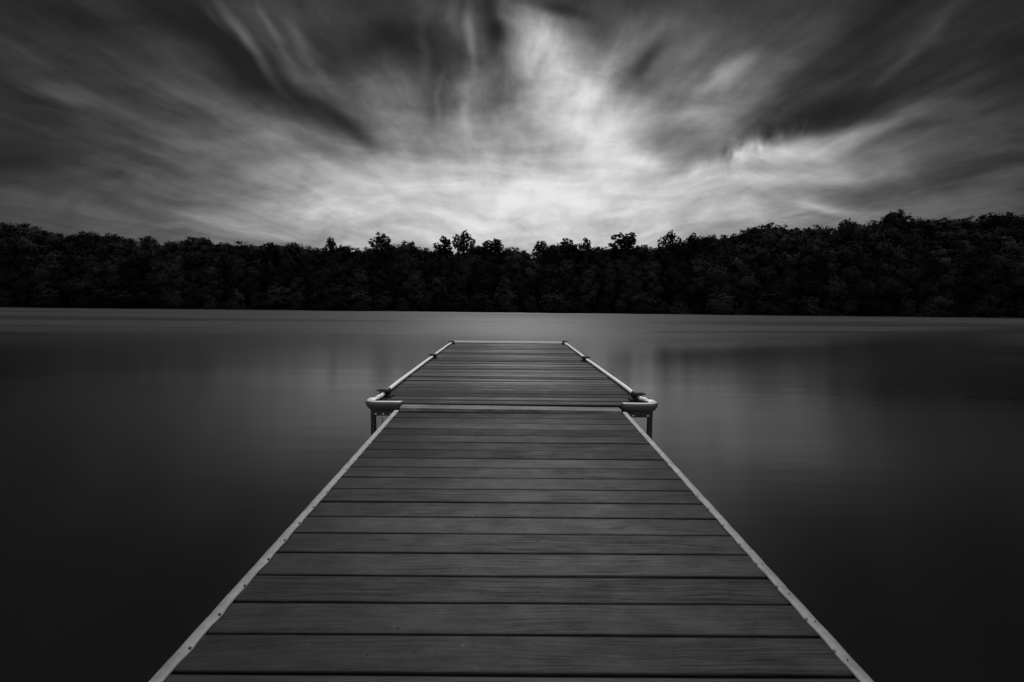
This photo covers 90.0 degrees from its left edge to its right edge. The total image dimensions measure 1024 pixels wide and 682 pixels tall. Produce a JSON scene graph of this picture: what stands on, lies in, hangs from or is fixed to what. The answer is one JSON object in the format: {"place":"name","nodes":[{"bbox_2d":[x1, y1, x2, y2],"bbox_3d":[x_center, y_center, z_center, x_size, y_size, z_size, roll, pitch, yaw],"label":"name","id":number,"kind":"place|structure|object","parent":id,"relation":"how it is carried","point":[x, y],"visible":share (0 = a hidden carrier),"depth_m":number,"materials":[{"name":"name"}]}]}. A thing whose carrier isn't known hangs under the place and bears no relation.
{"place":"outdoors","nodes":[
{"label":"outdoors","id":0,"kind":"place"},
{"bbox_2d":[0,300,1016,317],"bbox_3d":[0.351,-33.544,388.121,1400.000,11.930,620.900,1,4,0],"label":"bank","id":1,"kind":"structure","parent":0,"point":[517,304],"depth_m":80.65,"materials":[{"name":"black"}]},
{"bbox_2d":[0,285,17,305],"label":"shore shrub","id":2,"kind":"object","parent":1,"relation":"on","point":[7,296],"visible":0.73,"depth_m":79.92,"materials":[{"name":"black plant"}]},
{"bbox_2d":[0,233,43,279],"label":"forest tree","id":3,"kind":"object","parent":1,"relation":"on","point":[25,244],"visible":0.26,"depth_m":83.61,"materials":[{"name":"black plant"}]},
{"bbox_2d":[8,223,57,254],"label":"skyline tree","id":4,"kind":"object","parent":1,"relation":"on","point":[32,231],"visible":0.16,"depth_m":85.39,"materials":[{"name":"black plant"}]},
{"bbox_2d":[26,257,65,292],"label":"forest tree","id":5,"kind":"object","parent":1,"relation":"on","point":[44,271],"visible":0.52,"depth_m":80.54,"materials":[{"name":"black plant"}]},
{"bbox_2d":[29,232,71,261],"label":"skyline tree","id":6,"kind":"object","parent":1,"relation":"on","point":[58,240],"visible":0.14,"depth_m":86.26,"materials":[{"name":"black plant"}]},
{"bbox_2d":[57,230,121,270],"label":"skyline tree","id":7,"kind":"object","parent":1,"relation":"on","point":[84,240],"visible":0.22,"depth_m":85.44,"materials":[{"name":"black plant"}]},
{"bbox_2d":[70,241,115,275],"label":"forest tree","id":8,"kind":"object","parent":1,"relation":"on","point":[99,251],"visible":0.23,"depth_m":83.25,"materials":[{"name":"black plant"}]},
{"bbox_2d":[99,253,126,286],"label":"forest tree","id":9,"kind":"object","parent":1,"relation":"on","point":[111,269],"visible":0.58,"depth_m":81.16,"materials":[{"name":"black plant"}]},
{"bbox_2d":[106,240,133,259],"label":"forest tree","id":10,"kind":"object","parent":1,"relation":"on","point":[122,249],"visible":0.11,"depth_m":84.68,"materials":[{"name":"black plant"}]},
{"bbox_2d":[129,235,160,253],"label":"skyline tree","id":11,"kind":"object","parent":1,"relation":"on","point":[148,242],"visible":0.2,"depth_m":88.72,"materials":[{"name":"black plant"}]},
{"bbox_2d":[141,257,169,290],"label":"forest tree","id":12,"kind":"object","parent":1,"relation":"on","point":[155,265],"visible":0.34,"depth_m":81.85,"materials":[{"name":"black plant"}]},
{"bbox_2d":[145,245,171,262],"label":"forest tree","id":13,"kind":"object","parent":1,"relation":"on","point":[159,252],"visible":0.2,"depth_m":84.28,"materials":[{"name":"black plant"}]},
{"bbox_2d":[150,258,188,297],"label":"forest tree","id":14,"kind":"object","parent":1,"relation":"on","point":[174,269],"visible":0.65,"depth_m":80.54,"materials":[{"name":"black plant"}]},
{"bbox_2d":[155,285,186,308],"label":"shore shrub","id":15,"kind":"object","parent":1,"relation":"on","point":[172,298],"visible":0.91,"depth_m":79.24,"materials":[{"name":"black plant"}]},
{"bbox_2d":[181,285,202,308],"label":"shore shrub","id":16,"kind":"object","parent":1,"relation":"on","point":[191,302],"visible":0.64,"depth_m":79.54,"materials":[{"name":"black plant"}]},
{"bbox_2d":[181,236,229,273],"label":"skyline tree","id":17,"kind":"object","parent":1,"relation":"on","point":[196,247],"visible":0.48,"depth_m":84.92,"materials":[{"name":"black plant"}]},
{"bbox_2d":[192,269,226,302],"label":"forest tree","id":18,"kind":"object","parent":1,"relation":"on","point":[211,281],"visible":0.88,"depth_m":80.31,"materials":[{"name":"black plant"}]},
{"bbox_2d":[201,294,222,308],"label":"shore shrub","id":19,"kind":"object","parent":1,"relation":"on","point":[210,301],"visible":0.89,"depth_m":79.11,"materials":[{"name":"black plant"}]},
{"bbox_2d":[198,251,229,291],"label":"forest tree","id":20,"kind":"object","parent":1,"relation":"on","point":[208,257],"visible":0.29,"depth_m":84.68,"materials":[{"name":"black plant"}]},
{"bbox_2d":[218,241,249,284],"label":"skyline tree","id":21,"kind":"object","parent":1,"relation":"on","point":[237,252],"visible":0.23,"depth_m":86.38,"materials":[{"name":"black plant"}]},
{"bbox_2d":[223,289,247,309],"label":"shore shrub","id":22,"kind":"object","parent":1,"relation":"on","point":[236,300],"visible":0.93,"depth_m":78.98,"materials":[{"name":"black plant"}]},
{"bbox_2d":[223,272,247,302],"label":"forest tree","id":23,"kind":"object","parent":1,"relation":"on","point":[235,280],"visible":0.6,"depth_m":81.58,"materials":[{"name":"black plant"}]},
{"bbox_2d":[230,243,277,279],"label":"skyline tree","id":24,"kind":"object","parent":1,"relation":"on","point":[254,251],"visible":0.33,"depth_m":85.75,"materials":[{"name":"black plant"}]},
{"bbox_2d":[244,291,268,309],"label":"shore shrub","id":25,"kind":"object","parent":1,"relation":"on","point":[255,300],"visible":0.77,"depth_m":79.43,"materials":[{"name":"black plant"}]},
{"bbox_2d":[261,242,278,266],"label":"tall tree","id":26,"kind":"object","parent":1,"relation":"on","point":[270,253],"visible":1,"depth_m":85.20,"materials":[{"name":"black plant"}]},
{"bbox_2d":[256,286,291,308],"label":"shore shrub","id":27,"kind":"object","parent":1,"relation":"on","point":[277,296],"visible":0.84,"depth_m":79.37,"materials":[{"name":"black plant"}]},
{"bbox_2d":[263,244,296,276],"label":"skyline tree","id":28,"kind":"object","parent":1,"relation":"on","point":[283,255],"visible":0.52,"depth_m":86.47,"materials":[{"name":"black plant"}]},
{"bbox_2d":[283,292,305,309],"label":"shore shrub","id":29,"kind":"object","parent":1,"relation":"on","point":[295,300],"visible":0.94,"depth_m":79.15,"materials":[{"name":"black plant"}]},
{"bbox_2d":[280,242,314,284],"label":"skyline tree","id":30,"kind":"object","parent":1,"relation":"on","point":[294,247],"visible":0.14,"depth_m":88.66,"materials":[{"name":"black plant"}]},
{"bbox_2d":[293,247,326,282],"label":"skyline tree","id":31,"kind":"object","parent":1,"relation":"on","point":[317,256],"visible":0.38,"depth_m":87.16,"materials":[{"name":"black plant"}]},
{"bbox_2d":[303,287,328,310],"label":"shore shrub","id":32,"kind":"object","parent":1,"relation":"on","point":[315,298],"visible":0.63,"depth_m":78.51,"materials":[{"name":"black plant"}]},
{"bbox_2d":[327,244,355,275],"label":"skyline tree","id":33,"kind":"object","parent":1,"relation":"on","point":[344,253],"visible":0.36,"depth_m":87.74,"materials":[{"name":"black plant"}]},
{"bbox_2d":[345,267,372,295],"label":"forest tree","id":34,"kind":"object","parent":1,"relation":"on","point":[358,280],"visible":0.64,"depth_m":81.94,"materials":[{"name":"black plant"}]},
{"bbox_2d":[347,290,375,310],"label":"shore shrub","id":35,"kind":"object","parent":1,"relation":"on","point":[363,301],"visible":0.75,"depth_m":78.05,"materials":[{"name":"black plant"}]},
{"bbox_2d":[368,231,391,256],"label":"tall tree","id":36,"kind":"object","parent":1,"relation":"on","point":[381,244],"visible":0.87,"depth_m":85.72,"materials":[{"name":"black plant"}]},
{"bbox_2d":[401,270,428,306],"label":"forest tree","id":37,"kind":"object","parent":1,"relation":"on","point":[416,281],"visible":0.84,"depth_m":81.05,"materials":[{"name":"black plant"}]},
{"bbox_2d":[399,240,436,272],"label":"skyline tree","id":38,"kind":"object","parent":1,"relation":"on","point":[416,261],"visible":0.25,"depth_m":86.95,"materials":[{"name":"black plant"}]},
{"bbox_2d":[413,290,433,310],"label":"shore shrub","id":39,"kind":"object","parent":1,"relation":"on","point":[423,298],"visible":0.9,"depth_m":79.41,"materials":[{"name":"black plant"}]},
{"bbox_2d":[417,247,440,273],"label":"skyline tree","id":40,"kind":"object","parent":1,"relation":"on","point":[430,256],"visible":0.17,"depth_m":88.30,"materials":[{"name":"black plant"}]},
{"bbox_2d":[433,235,453,261],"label":"tall tree","id":41,"kind":"object","parent":1,"relation":"on","point":[443,251],"visible":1,"depth_m":85.23,"materials":[{"name":"black plant"}]},
{"bbox_2d":[451,294,474,311],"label":"shore shrub","id":42,"kind":"object","parent":1,"relation":"on","point":[457,302],"visible":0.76,"depth_m":78.97,"materials":[{"name":"black plant"}]},
{"bbox_2d":[452,229,475,275],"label":"tall tree","id":43,"kind":"object","parent":1,"relation":"on","point":[462,247],"visible":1,"depth_m":85.90,"materials":[{"name":"black plant"}]},
{"bbox_2d":[450,253,479,297],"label":"forest tree","id":44,"kind":"object","parent":1,"relation":"on","point":[465,266],"visible":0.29,"depth_m":84.51,"materials":[{"name":"black plant"}]},
{"bbox_2d":[481,238,504,257],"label":"tall tree","id":45,"kind":"object","parent":1,"relation":"on","point":[496,244],"visible":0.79,"depth_m":86.57,"materials":[{"name":"black plant"}]},
{"bbox_2d":[492,287,520,312],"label":"shore shrub","id":46,"kind":"object","parent":1,"relation":"on","point":[505,299],"visible":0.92,"depth_m":79.33,"materials":[{"name":"black plant"}]},
{"bbox_2d":[494,247,527,279],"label":"skyline tree","id":47,"kind":"object","parent":1,"relation":"on","point":[501,268],"visible":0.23,"depth_m":83.78,"materials":[{"name":"black plant"}]},
{"bbox_2d":[499,247,527,294],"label":"forest tree","id":48,"kind":"object","parent":1,"relation":"on","point":[516,258],"visible":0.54,"depth_m":83.93,"materials":[{"name":"black plant"}]},
{"bbox_2d":[520,294,543,312],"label":"shore shrub","id":49,"kind":"object","parent":1,"relation":"on","point":[530,303],"visible":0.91,"depth_m":78.55,"materials":[{"name":"black plant"}]},
{"bbox_2d":[522,259,543,300],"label":"forest tree","id":50,"kind":"object","parent":1,"relation":"on","point":[533,270],"visible":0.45,"depth_m":83.55,"materials":[{"name":"black plant"}]},
{"bbox_2d":[531,240,548,269],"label":"tall tree","id":51,"kind":"object","parent":1,"relation":"on","point":[539,253],"visible":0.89,"depth_m":85.17,"materials":[{"name":"black plant"}]},
{"bbox_2d":[535,247,563,291],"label":"forest tree","id":52,"kind":"object","parent":1,"relation":"on","point":[552,263],"visible":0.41,"depth_m":84.85,"materials":[{"name":"black plant"}]},
{"bbox_2d":[536,266,563,307],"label":"forest tree","id":53,"kind":"object","parent":1,"relation":"on","point":[548,275],"visible":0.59,"depth_m":80.87,"materials":[{"name":"black plant"}]},
{"bbox_2d":[536,244,576,273],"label":"skyline tree","id":54,"kind":"object","parent":1,"relation":"on","point":[554,247],"visible":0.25,"depth_m":85.00,"materials":[{"name":"black plant"}]},
{"bbox_2d":[538,290,577,312],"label":"shore shrub","id":55,"kind":"object","parent":1,"relation":"on","point":[552,302],"visible":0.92,"depth_m":78.18,"materials":[{"name":"black plant"}]},
{"bbox_2d":[556,237,577,259],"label":"tall tree","id":56,"kind":"object","parent":1,"relation":"on","point":[565,244],"visible":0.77,"depth_m":85.84,"materials":[{"name":"black plant"}]},
{"bbox_2d":[576,268,601,308],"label":"forest tree","id":57,"kind":"object","parent":1,"relation":"on","point":[591,297],"visible":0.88,"depth_m":80.61,"materials":[{"name":"black plant"}]},
{"bbox_2d":[590,296,611,313],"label":"shore shrub","id":58,"kind":"object","parent":1,"relation":"on","point":[602,305],"visible":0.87,"depth_m":79.05,"materials":[{"name":"black plant"}]},
{"bbox_2d":[587,246,618,297],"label":"forest tree","id":59,"kind":"object","parent":1,"relation":"on","point":[606,261],"visible":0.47,"depth_m":84.65,"materials":[{"name":"black plant"}]},
{"bbox_2d":[608,232,639,255],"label":"tall tree","id":60,"kind":"object","parent":1,"relation":"on","point":[625,243],"visible":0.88,"depth_m":84.57,"materials":[{"name":"black plant"}]},
{"bbox_2d":[618,272,644,306],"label":"forest tree","id":61,"kind":"object","parent":1,"relation":"on","point":[631,286],"visible":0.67,"depth_m":80.39,"materials":[{"name":"black plant"}]},
{"bbox_2d":[624,291,656,313],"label":"shore shrub","id":62,"kind":"object","parent":1,"relation":"on","point":[640,303],"visible":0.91,"depth_m":78.65,"materials":[{"name":"black plant"}]},
{"bbox_2d":[631,243,659,270],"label":"skyline tree","id":63,"kind":"object","parent":1,"relation":"on","point":[644,254],"visible":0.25,"depth_m":86.70,"materials":[{"name":"black plant"}]},
{"bbox_2d":[639,258,665,296],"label":"forest tree","id":64,"kind":"object","parent":1,"relation":"on","point":[651,265],"visible":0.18,"depth_m":83.79,"materials":[{"name":"black plant"}]},
{"bbox_2d":[642,269,664,298],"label":"forest tree","id":65,"kind":"object","parent":1,"relation":"on","point":[652,282],"visible":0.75,"depth_m":81.73,"materials":[{"name":"black plant"}]},
{"bbox_2d":[651,297,672,313],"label":"shore shrub","id":66,"kind":"object","parent":1,"relation":"on","point":[661,306],"visible":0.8,"depth_m":79.39,"materials":[{"name":"black plant"}]},
{"bbox_2d":[657,230,681,255],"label":"tall tree","id":67,"kind":"object","parent":1,"relation":"on","point":[664,238],"visible":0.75,"depth_m":86.28,"materials":[{"name":"black plant"}]},
{"bbox_2d":[669,300,690,313],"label":"shore shrub","id":68,"kind":"object","parent":1,"relation":"on","point":[679,307],"visible":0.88,"depth_m":79.00,"materials":[{"name":"black plant"}]},
{"bbox_2d":[679,255,724,303],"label":"forest tree","id":69,"kind":"object","parent":1,"relation":"on","point":[704,271],"visible":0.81,"depth_m":81.15,"materials":[{"name":"black plant"}]},
{"bbox_2d":[689,234,729,260],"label":"skyline tree","id":70,"kind":"object","parent":1,"relation":"on","point":[704,249],"visible":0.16,"depth_m":87.61,"materials":[{"name":"black plant"}]},
{"bbox_2d":[701,259,735,301],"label":"forest tree","id":71,"kind":"object","parent":1,"relation":"on","point":[727,283],"visible":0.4,"depth_m":81.06,"materials":[{"name":"black plant"}]},
{"bbox_2d":[704,238,738,271],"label":"forest tree","id":72,"kind":"object","parent":1,"relation":"on","point":[720,248],"visible":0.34,"depth_m":83.54,"materials":[{"name":"black plant"}]},
{"bbox_2d":[703,287,748,314],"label":"shore shrub","id":73,"kind":"object","parent":1,"relation":"on","point":[719,302],"visible":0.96,"depth_m":77.97,"materials":[{"name":"black plant"}]},
{"bbox_2d":[708,230,762,266],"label":"skyline tree","id":74,"kind":"object","parent":1,"relation":"on","point":[733,238],"visible":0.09,"depth_m":84.75,"materials":[{"name":"black plant"}]},
{"bbox_2d":[720,238,762,281],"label":"forest tree","id":75,"kind":"object","parent":1,"relation":"on","point":[743,248],"visible":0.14,"depth_m":82.96,"materials":[{"name":"black plant"}]},
{"bbox_2d":[728,254,760,308],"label":"forest tree","id":76,"kind":"object","parent":1,"relation":"on","point":[743,262],"visible":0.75,"depth_m":80.78,"materials":[{"name":"black plant"}]},
{"bbox_2d":[749,229,782,288],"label":"forest tree","id":77,"kind":"object","parent":1,"relation":"on","point":[767,237],"visible":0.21,"depth_m":83.03,"materials":[{"name":"black plant"}]},
{"bbox_2d":[739,243,795,295],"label":"forest tree","id":78,"kind":"object","parent":1,"relation":"on","point":[769,259],"visible":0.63,"depth_m":80.70,"materials":[{"name":"black plant"}]},
{"bbox_2d":[756,222,801,245],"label":"skyline tree","id":79,"kind":"object","parent":1,"relation":"on","point":[781,230],"visible":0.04,"depth_m":86.35,"materials":[{"name":"black plant"}]},
{"bbox_2d":[776,231,810,281],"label":"forest tree","id":80,"kind":"object","parent":1,"relation":"on","point":[790,242],"visible":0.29,"depth_m":82.71,"materials":[{"name":"black plant"}]},
{"bbox_2d":[791,295,829,315],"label":"shore shrub","id":81,"kind":"object","parent":1,"relation":"on","point":[812,307],"visible":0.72,"depth_m":77.78,"materials":[{"name":"black plant"}]},
{"bbox_2d":[798,232,833,270],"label":"forest tree","id":82,"kind":"object","parent":1,"relation":"on","point":[812,243],"visible":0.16,"depth_m":83.76,"materials":[{"name":"black plant"}]},
{"bbox_2d":[810,298,839,315],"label":"shore shrub","id":83,"kind":"object","parent":1,"relation":"on","point":[829,305],"visible":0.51,"depth_m":78.35,"materials":[{"name":"black plant"}]},
{"bbox_2d":[818,248,851,302],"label":"forest tree","id":84,"kind":"object","parent":1,"relation":"on","point":[834,289],"visible":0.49,"depth_m":80.05,"materials":[{"name":"black plant"}]},
{"bbox_2d":[822,218,871,255],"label":"tall tree","id":85,"kind":"object","parent":1,"relation":"on","point":[845,228],"visible":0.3,"depth_m":83.81,"materials":[{"name":"black plant"}]},
{"bbox_2d":[824,242,883,307],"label":"forest tree","id":86,"kind":"object","parent":1,"relation":"on","point":[863,286],"visible":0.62,"depth_m":79.48,"materials":[{"name":"black plant"}]},
{"bbox_2d":[832,230,887,300],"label":"forest tree","id":87,"kind":"object","parent":1,"relation":"on","point":[867,244],"visible":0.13,"depth_m":81.59,"materials":[{"name":"black plant"}]},
{"bbox_2d":[867,229,899,295],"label":"forest tree","id":88,"kind":"object","parent":1,"relation":"on","point":[876,237],"visible":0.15,"depth_m":83.57,"materials":[{"name":"black plant"}]},
{"bbox_2d":[871,241,921,303],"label":"forest tree","id":89,"kind":"object","parent":1,"relation":"on","point":[901,271],"visible":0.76,"depth_m":80.28,"materials":[{"name":"black plant"}]},
{"bbox_2d":[872,208,926,246],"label":"tall tree","id":90,"kind":"object","parent":1,"relation":"on","point":[890,219],"visible":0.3,"depth_m":85.03,"materials":[{"name":"black plant"}]},
{"bbox_2d":[891,220,940,287],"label":"forest tree","id":91,"kind":"object","parent":1,"relation":"on","point":[913,239],"visible":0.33,"depth_m":81.58,"materials":[{"name":"black plant"}]},
{"bbox_2d":[911,294,956,316],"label":"shore shrub","id":92,"kind":"object","parent":1,"relation":"on","point":[933,306],"visible":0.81,"depth_m":78.02,"materials":[{"name":"black plant"}]},
{"bbox_2d":[917,218,951,249],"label":"skyline tree","id":93,"kind":"object","parent":1,"relation":"on","point":[937,226],"visible":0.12,"depth_m":86.66,"materials":[{"name":"black plant"}]},
{"bbox_2d":[919,245,964,301],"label":"forest tree","id":94,"kind":"object","parent":1,"relation":"on","point":[951,272],"visible":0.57,"depth_m":80.32,"materials":[{"name":"black plant"}]},
{"bbox_2d":[934,226,973,248],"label":"forest tree","id":95,"kind":"object","parent":1,"relation":"on","point":[957,234],"visible":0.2,"depth_m":82.63,"materials":[{"name":"black plant"}]},
{"bbox_2d":[941,295,968,316],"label":"shore shrub","id":96,"kind":"object","parent":1,"relation":"on","point":[958,308],"visible":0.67,"depth_m":79.24,"materials":[{"name":"black plant"}]},
{"bbox_2d":[935,238,992,308],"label":"forest tree","id":97,"kind":"object","parent":1,"relation":"on","point":[966,258],"visible":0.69,"depth_m":79.37,"materials":[{"name":"black plant"}]},
{"bbox_2d":[955,229,1017,303],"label":"forest tree","id":98,"kind":"object","parent":1,"relation":"on","point":[987,243],"visible":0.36,"depth_m":79.30,"materials":[{"name":"black plant"}]},
{"bbox_2d":[979,211,1023,243],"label":"skyline tree","id":99,"kind":"object","parent":1,"relation":"on","point":[1015,233],"visible":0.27,"depth_m":84.42,"materials":[{"name":"black plant"}]},
{"bbox_2d":[980,232,1023,302],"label":"forest tree","id":100,"kind":"object","parent":1,"relation":"on","point":[1015,266],"visible":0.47,"depth_m":78.69,"materials":[{"name":"black plant"}]},
{"bbox_2d":[1005,293,1023,317],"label":"shore shrub","id":101,"kind":"object","parent":1,"relation":"on","point":[1017,302],"visible":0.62,"depth_m":79.16,"materials":[{"name":"black plant"}]},
{"bbox_2d":[0,307,1023,681],"bbox_3d":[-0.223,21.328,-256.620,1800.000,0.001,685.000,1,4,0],"label":"lake water","id":102,"kind":"structure","parent":0,"point":[166,475],"depth_m":5.64,"materials":[{"name":"black liquid"}]},
{"bbox_2d":[149,404,873,681],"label":"dock walkway","id":103,"kind":"structure","parent":102,"relation":"in","point":[568,544],"depth_m":1.75,"materials":[{"name":"grey wood"}]},
{"bbox_2d":[366,340,657,438],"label":"dock platform","id":104,"kind":"structure","parent":102,"relation":"in","point":[518,373],"depth_m":5.29,"materials":[{"name":"grey wood"}]},
{"bbox_2d":[0,0,1023,258],"label":"sky","id":105,"kind":"structure","parent":0,"point":[517,123],"materials":[{"name":"grey"}]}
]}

